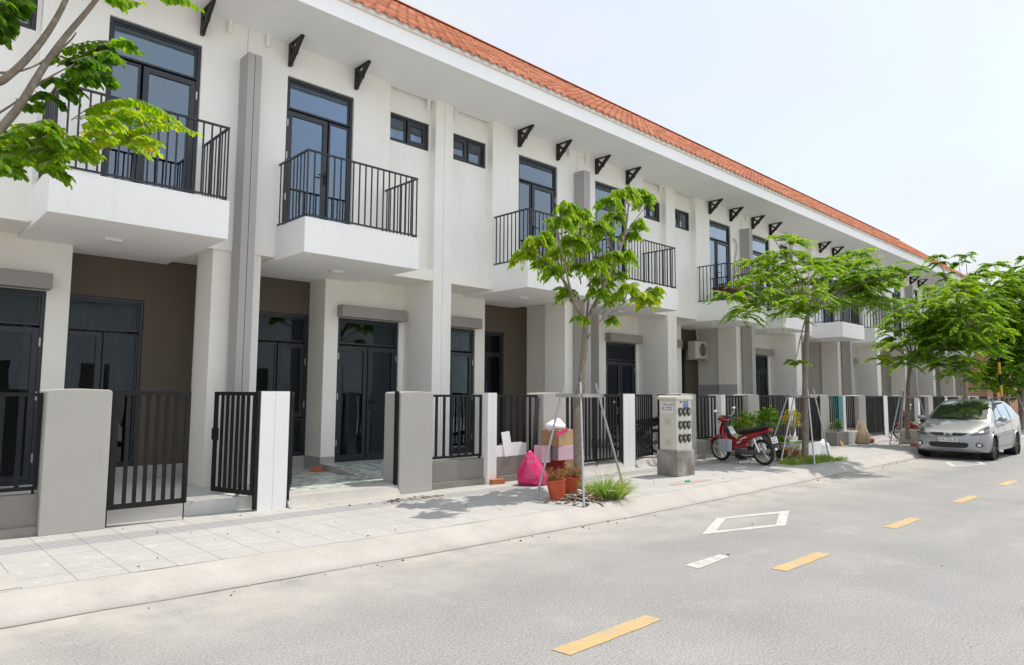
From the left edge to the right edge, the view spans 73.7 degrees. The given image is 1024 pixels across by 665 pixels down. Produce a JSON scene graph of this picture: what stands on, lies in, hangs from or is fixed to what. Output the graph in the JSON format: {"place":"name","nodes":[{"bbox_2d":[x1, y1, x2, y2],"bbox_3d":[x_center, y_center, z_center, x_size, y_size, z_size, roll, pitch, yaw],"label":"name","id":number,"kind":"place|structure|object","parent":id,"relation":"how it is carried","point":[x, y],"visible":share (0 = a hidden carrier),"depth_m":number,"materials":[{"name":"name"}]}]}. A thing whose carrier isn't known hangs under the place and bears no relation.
{"place":"outdoors","nodes":[
{"label":"outdoors","id":0,"kind":"place"},
{"bbox_2d":[0,438,1023,664],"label":"road","id":1,"kind":"structure","parent":0,"point":[870,589],"depth_m":5.78,"materials":[{"name":"grey asphalt"}]},
{"bbox_2d":[0,452,946,628],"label":"gutter","id":2,"kind":"object","parent":1,"relation":"on","point":[394,559],"visible":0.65,"depth_m":6.88,"materials":[{"name":"grey concrete"}]},
{"bbox_2d":[0,432,1023,627],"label":"kerb","id":3,"kind":"structure","parent":1,"relation":"on","point":[34,604],"depth_m":6.91,"materials":[{"name":"concrete"}]},
{"bbox_2d":[551,615,661,654],"bbox_3d":[0.713,2.169,4.928,1.090,0.001,0.162,5,-7,-43],"label":"road dash","id":4,"kind":"object","parent":1,"relation":"on","point":[576,646],"visible":1,"depth_m":4.88,"materials":[{"name":"yellow paint"}]},
{"bbox_2d":[687,554,728,567],"bbox_3d":[2.050,2.372,7.094,0.707,0.001,0.170,5,-7,-43],"label":"striped marking","id":5,"kind":"object","parent":1,"relation":"on","point":[705,562],"visible":1,"depth_m":7.07,"materials":[{"name":"white paint"}]},
{"bbox_2d":[703,511,788,533],"bbox_3d":[3.255,2.579,9.333,2.435,0.001,0.811,3,-6,-27],"label":"diamond marking","id":6,"kind":"object","parent":1,"relation":"on","point":[713,527],"visible":1,"depth_m":9.20,"materials":[{"name":"white paint"}]},
{"bbox_2d":[772,552,828,570],"bbox_3d":[3.023,2.380,7.119,1.090,0.001,0.165,5,-7,-43],"label":"road dash","id":7,"kind":"object","parent":1,"relation":"on","point":[798,562],"visible":1,"depth_m":7.10,"materials":[{"name":"yellow paint"}]},
{"bbox_2d":[917,397,1020,460],"bbox_3d":[13.609,2.805,20.303,4.757,1.763,2.214,5,-7,-43],"label":"parked car","id":8,"kind":"object","parent":1,"relation":"on","point":[987,429],"visible":1,"depth_m":19.19,"materials":[{"name":"silver metal"}]},
{"bbox_2d":[0,430,1023,591],"bbox_3d":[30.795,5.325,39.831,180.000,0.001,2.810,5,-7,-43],"label":"pavement","id":9,"kind":"structure","parent":0,"point":[37,561],"depth_m":8.04,"materials":[{"name":"grey concrete"}]},
{"bbox_2d":[0,573,21,589],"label":"pavement patch","id":10,"kind":"object","parent":9,"relation":"on","point":[8,581],"visible":1,"depth_m":5.57,"materials":[{"name":"concrete"}]},
{"bbox_2d":[0,0,204,189],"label":"street tree","id":11,"kind":"object","parent":10,"relation":"on","point":[20,150],"visible":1,"depth_m":5.93,"materials":[{"name":"green plant"}]},
{"bbox_2d":[0,393,43,539],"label":"fence","id":12,"kind":"object","parent":9,"relation":"on","point":[18,515],"visible":1,"depth_m":7.37,"materials":[{"name":"black metal"}]},
{"bbox_2d":[34,389,112,535],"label":"gate pillar","id":13,"kind":"structure","parent":9,"relation":"on","point":[71,490],"depth_m":7.62,"materials":[{"name":"grey paint"}]},
{"bbox_2d":[105,390,191,526],"bbox_3d":[-4.345,1.479,8.172,0.905,1.570,0.048,5,-7,-43],"label":"gate leaf","id":14,"kind":"object","parent":13,"relation":"attached to","point":[110,505],"visible":1,"depth_m":8.17,"materials":[{"name":"black metal"}]},
{"bbox_2d":[0,0,278,524],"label":"terraced house","id":15,"kind":"structure","parent":9,"relation":"on","point":[158,245],"depth_m":10.18,"materials":[{"name":"white paint"}]},
{"bbox_2d":[0,287,45,485],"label":"front door","id":16,"kind":"structure","parent":15,"relation":"in","point":[26,478],"depth_m":9.44,"materials":[{"name":"metal"}]},
{"bbox_2d":[65,302,130,454],"bbox_3d":[-6.596,0.750,10.822,0.900,2.400,0.074,5,-7,-43],"label":"curtain","id":17,"kind":"object","parent":15,"relation":"hanging from","point":[80,363],"visible":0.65,"depth_m":10.91,"materials":[{"name":"grey fabric"}]},
{"bbox_2d":[64,294,143,466],"bbox_3d":[-6.377,0.762,10.550,1.125,2.620,0.070,5,-7,-43],"label":"alcove window","id":18,"kind":"structure","parent":15,"relation":"in","point":[140,304],"depth_m":10.73,"materials":[{"name":"metal"}]},
{"bbox_2d":[100,16,200,193],"bbox_3d":[-5.168,-3.096,9.832,1.230,2.550,0.120,5,-7,-43],"label":"balcony door","id":19,"kind":"structure","parent":15,"relation":"in","point":[193,85],"depth_m":10.01,"materials":[{"name":"metal"}]},
{"bbox_2d":[255,391,289,510],"bbox_3d":[-3.248,1.585,9.252,0.400,1.575,0.120,5,-7,-43],"label":"gate post","id":20,"kind":"object","parent":9,"relation":"on","point":[273,452],"visible":0.96,"depth_m":9.20,"materials":[{"name":"white paint"}]},
{"bbox_2d":[210,391,260,509],"bbox_3d":[-3.775,1.574,9.276,0.910,1.555,0.087,-3,-6,30],"label":"gate leaf","id":21,"kind":"object","parent":20,"relation":"attached to","point":[252,490],"visible":1,"depth_m":9.27,"materials":[{"name":"black metal"}]},
{"bbox_2d":[286,391,294,505],"bbox_3d":[-3.171,1.625,9.803,0.048,1.555,0.905,2,-5,-16],"label":"gate leaf","id":22,"kind":"object","parent":20,"relation":"attached to","point":[290,440],"visible":0.98,"depth_m":9.41,"materials":[{"name":"black metal"}]},
{"bbox_2d":[237,0,493,508],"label":"terraced house","id":23,"kind":"structure","parent":9,"relation":"on","point":[343,313],"depth_m":12.40,"materials":[{"name":"white paint"}]},
{"bbox_2d":[258,311,307,455],"bbox_3d":[-4.308,0.950,12.508,1.125,2.620,0.078,5,-7,-43],"label":"alcove window","id":24,"kind":"structure","parent":23,"relation":"in","point":[303,347],"depth_m":12.77,"materials":[{"name":"metal"}]},
{"bbox_2d":[283,77,352,224],"bbox_3d":[-3.287,-2.924,11.618,1.230,2.550,0.120,5,-7,-43],"label":"balcony door","id":25,"kind":"structure","parent":23,"relation":"in","point":[290,114],"depth_m":11.69,"materials":[{"name":"metal"}]},
{"bbox_2d":[334,318,397,462],"bbox_3d":[-2.782,1.098,13.109,1.340,2.670,0.120,5,-7,-43],"label":"front door","id":26,"kind":"structure","parent":23,"relation":"in","point":[366,402],"depth_m":13.07,"materials":[{"name":"metal"}]},
{"bbox_2d":[390,112,427,150],"bbox_3d":[-2.029,-3.857,13.163,0.970,0.540,0.070,5,-7,-43],"label":"window","id":27,"kind":"structure","parent":23,"relation":"in","point":[415,133],"depth_m":13.18,"materials":[{"name":"glass"}]},
{"bbox_2d":[383,391,432,493],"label":"gate pillar","id":28,"kind":"structure","parent":9,"relation":"on","point":[415,442],"depth_m":10.81,"materials":[{"name":"grey paint"}]},
{"bbox_2d":[393,391,398,484],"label":"gate","id":29,"kind":"structure","parent":28,"relation":"attached to","point":[396,436],"depth_m":10.62,"materials":[{"name":"black metal"}]},
{"bbox_2d":[432,395,484,489],"bbox_3d":[-0.955,1.824,11.559,1.186,1.540,0.190,5,-7,-43],"label":"fence","id":30,"kind":"object","parent":9,"relation":"on","point":[454,473],"visible":0.76,"depth_m":11.54,"materials":[{"name":"black metal"}]},
{"bbox_2d":[474,393,496,483],"bbox_3d":[-0.469,1.854,12.056,0.210,1.575,0.360,5,-7,-43],"label":"gate post","id":31,"kind":"object","parent":9,"relation":"on","point":[489,428],"visible":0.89,"depth_m":11.94,"materials":[{"name":"white paint"}]},
{"bbox_2d":[391,0,627,474],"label":"terraced house","id":32,"kind":"structure","parent":9,"relation":"on","point":[514,128],"depth_m":14.69,"materials":[{"name":"white paint"}]},
{"bbox_2d":[450,333,462,447],"bbox_3d":[-1.546,1.254,14.711,1.200,2.550,0.074,5,-7,-43],"label":"curtain","id":33,"kind":"object","parent":32,"relation":"hanging from","point":[456,342],"visible":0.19,"depth_m":15.04,"materials":[{"name":"fabric"}]},
{"bbox_2d":[449,328,473,453],"bbox_3d":[-1.334,1.230,14.483,1.340,2.670,0.120,5,-7,-43],"label":"front door","id":34,"kind":"structure","parent":32,"relation":"in","point":[470,355],"depth_m":14.84,"materials":[{"name":"metal"}]},
{"bbox_2d":[453,134,484,168],"bbox_3d":[-0.951,-3.759,14.187,0.970,0.540,0.070,5,-7,-43],"label":"window","id":35,"kind":"structure","parent":32,"relation":"in","point":[465,150],"depth_m":14.22,"materials":[{"name":"glass"}]},
{"bbox_2d":[484,332,502,442],"bbox_3d":[-0.664,1.285,15.995,1.125,2.620,0.118,5,-7,-43],"label":"alcove window","id":36,"kind":"structure","parent":32,"relation":"in","point":[493,364],"depth_m":16.25,"materials":[{"name":"glass"}]},
{"bbox_2d":[518,155,555,261],"bbox_3d":[0.556,-2.574,15.266,1.230,2.550,0.120,5,-7,-43],"label":"balcony door","id":37,"kind":"structure","parent":32,"relation":"in","point":[534,197],"depth_m":15.31,"materials":[{"name":"glass"}]},
{"bbox_2d":[496,395,536,481],"bbox_3d":[0.051,1.915,12.514,1.186,1.540,0.190,5,-7,-43],"label":"fence","id":38,"kind":"object","parent":9,"relation":"on","point":[507,467],"visible":0.58,"depth_m":12.39,"materials":[{"name":"black metal"}]},
{"bbox_2d":[501,431,512,456],"bbox_3d":[-0.090,2.009,12.323,0.200,0.440,0.013,-2,-10,-44],"label":"white board","id":39,"kind":"object","parent":38,"relation":"on","point":[507,445],"visible":1,"depth_m":12.31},
{"bbox_2d":[517,450,548,485],"bbox_3d":[0.356,2.330,11.806,0.532,0.592,0.447,-2,-6,21],"label":"plastic bag","id":40,"kind":"object","parent":9,"relation":"on","point":[529,471],"visible":0.95,"depth_m":11.66,"materials":[{"name":"pink plastic"}]},
{"bbox_2d":[527,393,565,464],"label":"gate pillar","id":41,"kind":"structure","parent":9,"relation":"on","point":[548,405],"depth_m":13.02,"materials":[{"name":"grey paint"}]},
{"bbox_2d":[565,393,594,462],"bbox_3d":[1.355,1.992,13.582,0.905,1.555,0.048,5,-7,-43],"label":"gate leaf","id":42,"kind":"object","parent":41,"relation":"attached to","point":[589,459],"visible":0.34,"depth_m":13.74,"materials":[{"name":"black metal"}]},
{"bbox_2d":[542,465,569,500],"bbox_3d":[0.646,2.232,10.128,0.402,0.492,0.479,0,-10,-44],"label":"plant pot","id":43,"kind":"object","parent":9,"relation":"on","point":[555,486],"visible":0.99,"depth_m":10.07,"materials":[{"name":"ceramic"}]},
{"bbox_2d":[545,459,573,478],"bbox_3d":[0.977,2.519,12.702,0.462,0.382,0.562,-4,-7,42],"label":"cardboard box","id":44,"kind":"object","parent":9,"relation":"on","point":[556,464],"visible":0.19,"depth_m":12.48,"materials":[{"name":"red"}]},
{"bbox_2d":[550,445,572,460],"bbox_3d":[0.895,2.186,12.529,0.582,0.250,0.460,5,-7,-40],"label":"cardboard box","id":45,"kind":"object","parent":44,"relation":"on","point":[558,453],"visible":0.5,"depth_m":12.27,"materials":[{"name":"pink cardboard"}]},
{"bbox_2d":[541,429,572,445],"bbox_3d":[0.831,1.913,12.477,0.400,0.280,0.461,-4,-7,40],"label":"cardboard box","id":46,"kind":"object","parent":45,"relation":"on","point":[565,439],"visible":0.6,"depth_m":12.33,"materials":[{"name":"brown cardboard"}]},
{"bbox_2d":[562,463,581,493],"bbox_3d":[0.951,2.281,10.630,0.370,0.518,0.411,0,-5,-1],"label":"plant pot","id":47,"kind":"object","parent":9,"relation":"on","point":[571,485],"visible":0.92,"depth_m":10.53,"materials":[{"name":"ceramic"}]},
{"bbox_2d":[541,489,612,504],"bbox_3d":[1.007,2.421,10.119,0.905,0.172,1.098,-1,-5,19],"label":"bark heap","id":48,"kind":"object","parent":9,"relation":"on","point":[575,496],"visible":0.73,"depth_m":10.01,"materials":[{"name":"brown wood"}]},
{"bbox_2d":[535,382,622,506],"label":"tree stakes","id":49,"kind":"object","parent":9,"relation":"on","point":[580,395],"visible":0.92,"depth_m":10.46,"materials":[{"name":"metal"}]},
{"bbox_2d":[507,185,666,489],"bbox_3d":[1.558,-0.141,11.550,3.828,5.506,1.476,5,-7,-43],"label":"street tree","id":50,"kind":"object","parent":9,"relation":"on","point":[570,217],"visible":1,"depth_m":11.23,"materials":[{"name":"green plant"}]},
{"bbox_2d":[572,468,642,499],"bbox_3d":[1.464,2.273,10.321,1.193,0.464,1.092,5,-7,-43],"label":"grass tuft","id":51,"kind":"object","parent":9,"relation":"on","point":[619,492],"visible":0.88,"depth_m":10.20,"materials":[{"name":"green plant"}]},
{"bbox_2d":[505,53,715,467],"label":"terraced house","id":52,"kind":"structure","parent":9,"relation":"on","point":[632,353],"depth_m":17.92,"materials":[{"name":"white paint"}]},
{"bbox_2d":[595,181,624,280],"bbox_3d":[2.438,-2.402,17.052,1.230,2.550,0.120,5,-7,-43],"label":"balcony door","id":53,"kind":"structure","parent":52,"relation":"in","point":[601,190],"depth_m":17.07,"materials":[{"name":"glass"}]},
{"bbox_2d":[606,342,635,442],"bbox_3d":[2.943,1.620,18.543,1.340,2.670,0.120,5,-7,-43],"label":"front door","id":54,"kind":"structure","parent":52,"relation":"in","point":[620,376],"depth_m":18.59,"materials":[{"name":"metal"}]},
{"bbox_2d":[644,202,658,221],"bbox_3d":[3.695,-3.335,18.597,0.970,0.540,0.070,5,-7,-43],"label":"window","id":55,"kind":"structure","parent":52,"relation":"in","point":[650,214],"depth_m":18.73,"materials":[{"name":"glass"}]},
{"bbox_2d":[620,394,634,467],"bbox_3d":[2.476,2.107,14.686,0.400,1.575,0.120,5,-7,-43],"label":"gate post","id":56,"kind":"object","parent":9,"relation":"on","point":[628,430],"visible":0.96,"depth_m":14.63,"materials":[{"name":"white paint"}]},
{"bbox_2d":[595,394,622,466],"bbox_3d":[2.020,2.060,14.214,0.905,1.570,0.048,5,-7,-43],"label":"gate leaf","id":57,"kind":"object","parent":56,"relation":"attached to","point":[620,413],"visible":0.88,"depth_m":14.23,"materials":[{"name":"black metal"}]},
{"bbox_2d":[635,394,652,465],"bbox_3d":[2.917,2.143,15.167,0.048,1.555,0.905,-3,-6,36],"label":"gate leaf","id":58,"kind":"object","parent":56,"relation":"attached to","point":[645,441],"visible":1,"depth_m":15.20,"materials":[{"name":"black metal"}]},
{"bbox_2d":[657,395,694,476],"bbox_3d":[3.216,2.016,13.449,0.600,1.545,0.477,5,-7,-43],"label":"meter cabinet","id":59,"kind":"object","parent":9,"relation":"on","point":[675,454],"visible":1,"depth_m":13.26,"materials":[{"name":"concrete"}]},
{"bbox_2d":[666,394,696,459],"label":"gate pillar","id":60,"kind":"structure","parent":9,"relation":"on","point":[693,423],"depth_m":16.39,"materials":[{"name":"grey paint"}]},
{"bbox_2d":[599,97,783,449],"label":"terraced house","id":61,"kind":"structure","parent":9,"relation":"on","point":[705,215],"depth_m":20.38,"materials":[{"name":"white paint"}]},
{"bbox_2d":[675,209,688,230],"bbox_3d":[4.774,-3.237,19.621,0.970,0.540,0.070,5,-7,-43],"label":"window","id":62,"kind":"structure","parent":61,"relation":"in","point":[681,218],"depth_m":19.74,"materials":[{"name":"metal"}]},
{"bbox_2d":[686,341,707,360],"bbox_3d":[5.878,0.583,21.734,0.726,0.580,0.374,5,-7,-43],"label":"air conditioner","id":63,"kind":"object","parent":61,"relation":"attached to","point":[697,350],"visible":1,"depth_m":21.52,"materials":[{"name":"grey"}]},
{"bbox_2d":[709,220,729,300],"bbox_3d":[6.280,-2.052,20.700,1.230,2.550,0.120,5,-7,-43],"label":"balcony door","id":64,"kind":"structure","parent":61,"relation":"in","point":[719,251],"depth_m":20.78,"materials":[{"name":"metal"}]},
{"bbox_2d":[696,396,719,459],"bbox_3d":[4.769,2.346,16.993,1.186,1.540,0.190,5,-7,-43],"label":"fence","id":65,"kind":"object","parent":9,"relation":"on","point":[704,451],"visible":0.51,"depth_m":16.99,"materials":[{"name":"black metal"}]},
{"bbox_2d":[708,394,726,456],"bbox_3d":[5.255,2.376,17.490,0.210,1.575,0.360,5,-7,-43],"label":"gate post","id":66,"kind":"object","parent":9,"relation":"on","point":[720,404],"visible":0.5,"depth_m":17.41,"materials":[{"name":"white paint"}]},
{"bbox_2d":[725,396,742,455],"bbox_3d":[5.775,2.438,17.948,1.186,1.540,0.190,5,-7,-43],"label":"fence","id":67,"kind":"object","parent":9,"relation":"on","point":[732,453],"visible":0.27,"depth_m":18.07,"materials":[{"name":"black metal"}]},
{"bbox_2d":[730,416,753,459],"bbox_3d":[5.659,2.571,16.745,0.660,1.058,0.778,-2,-6,23],"label":"potted shrub","id":68,"kind":"object","parent":9,"relation":"on","point":[740,425],"visible":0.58,"depth_m":16.66,"materials":[{"name":"green plant"}]},
{"bbox_2d":[710,406,777,464],"bbox_3d":[5.297,2.389,15.833,0.740,1.276,1.890,-5,-2,-31],"label":"motorcycle","id":69,"kind":"object","parent":9,"relation":"on","point":[740,443],"visible":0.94,"depth_m":15.66,"materials":[{"name":"metal"}]},
{"bbox_2d":[732,394,759,449],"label":"gate pillar","id":70,"kind":"structure","parent":9,"relation":"on","point":[750,402],"depth_m":18.46,"materials":[{"name":"grey paint"}]},
{"bbox_2d":[759,395,774,448],"bbox_3d":[7.079,2.514,19.017,0.905,1.555,0.048,5,-7,-43],"label":"gate leaf","id":71,"kind":"object","parent":70,"relation":"attached to","point":[766,399],"visible":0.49,"depth_m":19.10,"materials":[{"name":"black metal"}]},
{"bbox_2d":[672,132,835,441],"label":"terraced house","id":72,"kind":"structure","parent":9,"relation":"on","point":[775,346],"depth_m":23.23,"materials":[{"name":"white paint"}]},
{"bbox_2d":[752,235,769,310],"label":"balcony door","id":73,"kind":"structure","parent":72,"relation":"in","point":[760,245],"depth_m":22.65,"materials":[{"name":"glass"}]},
{"bbox_2d":[756,355,768,425],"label":"front door","id":74,"kind":"structure","parent":72,"relation":"in","point":[761,361],"depth_m":24.26,"materials":[{"name":"metal"}]},
{"bbox_2d":[754,405,784,455],"bbox_3d":[6.666,2.549,17.820,1.049,1.306,0.769,5,-7,-43],"label":"potted shrub","id":75,"kind":"object","parent":9,"relation":"on","point":[764,415],"visible":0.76,"depth_m":17.75,"materials":[{"name":"green plant"}]},
{"bbox_2d":[785,397,795,435],"bbox_3d":[8.200,2.630,20.120,0.400,1.575,0.120,5,-7,-43],"label":"gate post","id":76,"kind":"object","parent":9,"relation":"on","point":[790,399],"visible":0.27,"depth_m":20.07,"materials":[{"name":"white paint"}]},
{"bbox_2d":[774,395,788,436],"bbox_3d":[7.745,2.574,19.648,0.905,1.555,0.048,5,-7,-43],"label":"gate leaf","id":77,"kind":"object","parent":76,"relation":"attached to","point":[781,401],"visible":0.37,"depth_m":19.68,"materials":[{"name":"black metal"}]},
{"bbox_2d":[783,408,801,440],"bbox_3d":[7.877,2.734,19.227,0.602,1.204,0.594,5,-7,-43],"label":"potted shrub","id":78,"kind":"object","parent":9,"relation":"on","point":[792,423],"visible":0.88,"depth_m":19.20,"materials":[{"name":"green plant"}]},
{"bbox_2d":[767,388,829,464],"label":"tree stakes","id":79,"kind":"object","parent":9,"relation":"on","point":[807,396],"visible":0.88,"depth_m":16.48,"materials":[{"name":"metal"}]},
{"bbox_2d":[774,440,822,457],"bbox_3d":[7.420,3.021,17.732,1.150,0.360,0.750,4,-6,-37],"label":"foam box","id":80,"kind":"object","parent":9,"relation":"on","point":[817,447],"visible":0.46,"depth_m":17.43,"materials":[{"name":"white plastic"}]},
{"bbox_2d":[777,453,833,464],"bbox_3d":[6.961,2.974,16.186,2.456,0.181,0.942,5,-7,-43],"label":"grass patch","id":81,"kind":"object","parent":9,"relation":"on","point":[800,460],"visible":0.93,"depth_m":15.87,"materials":[{"name":"green plant"}]},
{"bbox_2d":[729,159,888,439],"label":"terraced house","id":82,"kind":"structure","parent":9,"relation":"on","point":[829,335],"depth_m":26.01,"materials":[{"name":"white paint"}]},
{"bbox_2d":[700,234,933,457],"bbox_3d":[8.147,0.297,17.249,7.066,5.933,4.282,5,-7,-43],"label":"street tree","id":83,"kind":"object","parent":9,"relation":"on","point":[849,274],"visible":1,"depth_m":16.81,"materials":[{"name":"green plant"}]},
{"bbox_2d":[809,395,829,440],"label":"gate pillar","id":84,"kind":"structure","parent":9,"relation":"on","point":[824,406],"depth_m":21.68,"materials":[{"name":"grey paint"}]},
{"bbox_2d":[808,395,820,440],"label":"gate leaf","id":85,"kind":"object","parent":84,"relation":"attached to","point":[816,426],"visible":0.57,"depth_m":21.24,"materials":[{"name":"black metal"}]},
{"bbox_2d":[826,431,848,445],"bbox_3d":[10.329,3.363,21.694,0.950,0.420,0.340,5,-7,-43],"label":"planter trough","id":86,"kind":"object","parent":9,"relation":"on","point":[833,438],"visible":0.87,"depth_m":21.42,"materials":[{"name":"grey paint"}]},
{"bbox_2d":[832,395,846,430],"bbox_3d":[10.975,2.897,22.920,0.222,1.575,0.360,5,-7,-43],"label":"gate post","id":87,"kind":"object","parent":9,"relation":"on","point":[842,406],"visible":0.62,"depth_m":22.82,"materials":[{"name":"white paint"}]},
{"bbox_2d":[775,181,910,437],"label":"terraced house","id":88,"kind":"structure","parent":9,"relation":"on","point":[865,379],"depth_m":28.84,"materials":[{"name":"white paint"}]},
{"bbox_2d":[845,396,855,430],"bbox_3d":[11.500,2.959,23.382,1.186,1.540,0.190,5,-7,-43],"label":"fence","id":89,"kind":"object","parent":9,"relation":"on","point":[853,413],"visible":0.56,"depth_m":23.55,"materials":[{"name":"black metal"}]},
{"bbox_2d":[845,395,866,430],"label":"gate pillar","id":90,"kind":"structure","parent":9,"relation":"on","point":[859,406],"depth_m":23.84,"materials":[{"name":"grey paint"}]},
{"bbox_2d":[865,396,875,433],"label":"gate leaf","id":91,"kind":"object","parent":90,"relation":"attached to","point":[870,415],"visible":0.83,"depth_m":24.49,"materials":[{"name":"black metal"}]},
{"bbox_2d":[856,421,870,443],"bbox_3d":[11.547,3.284,22.484,0.437,0.734,0.633,-3,-6,36],"label":"sandbag","id":92,"kind":"object","parent":9,"relation":"on","point":[862,436],"visible":0.99,"depth_m":22.31,"materials":[{"name":"beige fabric"}]},
{"bbox_2d":[815,200,935,395],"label":"terraced house","id":93,"kind":"structure","parent":9,"relation":"on","point":[894,383],"depth_m":31.98,"materials":[{"name":"white paint"}]},
{"bbox_2d":[882,396,888,437],"bbox_3d":[13.925,3.151,25.554,0.400,1.575,0.120,5,-7,-43],"label":"gate post","id":94,"kind":"object","parent":9,"relation":"on","point":[885,406],"visible":0.69,"depth_m":25.49,"materials":[{"name":"white paint"}]},
{"bbox_2d":[874,396,884,434],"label":"gate leaf","id":95,"kind":"object","parent":94,"relation":"attached to","point":[879,414],"visible":1,"depth_m":25.12,"materials":[{"name":"black metal"}]},
{"bbox_2d":[887,396,895,431],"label":"gate leaf","id":96,"kind":"object","parent":94,"relation":"attached to","point":[891,408],"visible":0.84,"depth_m":25.99,"materials":[{"name":"black metal"}]},
{"bbox_2d":[847,215,961,395],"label":"terraced house","id":97,"kind":"structure","parent":9,"relation":"on","point":[925,385],"depth_m":34.31,"materials":[{"name":"white paint"}]},
{"bbox_2d":[889,390,925,445],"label":"tree stakes","id":98,"kind":"object","parent":9,"relation":"on","point":[903,396],"visible":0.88,"depth_m":22.27,"materials":[{"name":"metal"}]},
{"bbox_2d":[900,429,916,443],"bbox_3d":[13.265,3.442,22.597,0.620,0.460,0.620,5,-7,-43],"label":"tree planter","id":99,"kind":"object","parent":9,"relation":"on","point":[913,435],"visible":0.46,"depth_m":22.41,"materials":[{"name":"grey paint"}]},
{"bbox_2d":[859,275,1021,438],"bbox_3d":[13.517,0.765,21.753,3.364,5.324,3.935,3,-6,-25],"label":"street tree","id":100,"kind":"object","parent":99,"relation":"in","point":[929,337],"visible":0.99,"depth_m":21.38,"materials":[{"name":"green plant"}]},
{"bbox_2d":[875,228,979,395],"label":"terraced house","id":101,"kind":"structure","parent":9,"relation":"on","point":[942,388],"depth_m":37.45,"materials":[{"name":"white paint"}]},
{"bbox_2d":[922,251,1014,398],"bbox_3d":[18.183,0.278,26.964,3.174,7.114,2.548,1,-5,-8],"label":"street tree","id":102,"kind":"object","parent":9,"relation":"on","point":[1001,300],"visible":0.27,"depth_m":27.09,"materials":[{"name":"green plant"}]},
{"bbox_2d":[954,322,1018,414],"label":"brick building","id":103,"kind":"structure","parent":9,"relation":"on","point":[986,392],"depth_m":39.46,"materials":[{"name":"brick"}]},
{"bbox_2d":[958,261,1023,429],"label":"street tree","id":104,"kind":"object","parent":9,"relation":"on","point":[1015,310],"visible":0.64,"depth_m":32.30,"materials":[{"name":"green plant"}]},
{"bbox_2d":[979,339,1021,418],"bbox_3d":[26.963,2.393,36.295,3.552,5.774,2.826,1,-5,-7],"label":"street tree","id":105,"kind":"object","parent":9,"relation":"on","point":[1014,391],"visible":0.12,"depth_m":36.17,"materials":[{"name":"green plant"}]},
{"bbox_2d":[122,457,979,608],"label":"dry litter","id":106,"kind":"object","parent":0,"point":[407,499],"visible":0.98,"depth_m":9.96,"materials":[{"name":"brown plant"}]},
{"bbox_2d":[611,401,657,452],"bbox_3d":[3.050,2.281,16.702,0.740,1.276,1.884,-3,-2,-39],"label":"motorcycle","id":107,"kind":"object","parent":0,"point":[655,429],"visible":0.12,"depth_m":16.36,"materials":[{"name":"metal"}]},
{"bbox_2d":[400,0,1023,306],"label":"sky","id":108,"kind":"structure","parent":0,"point":[903,118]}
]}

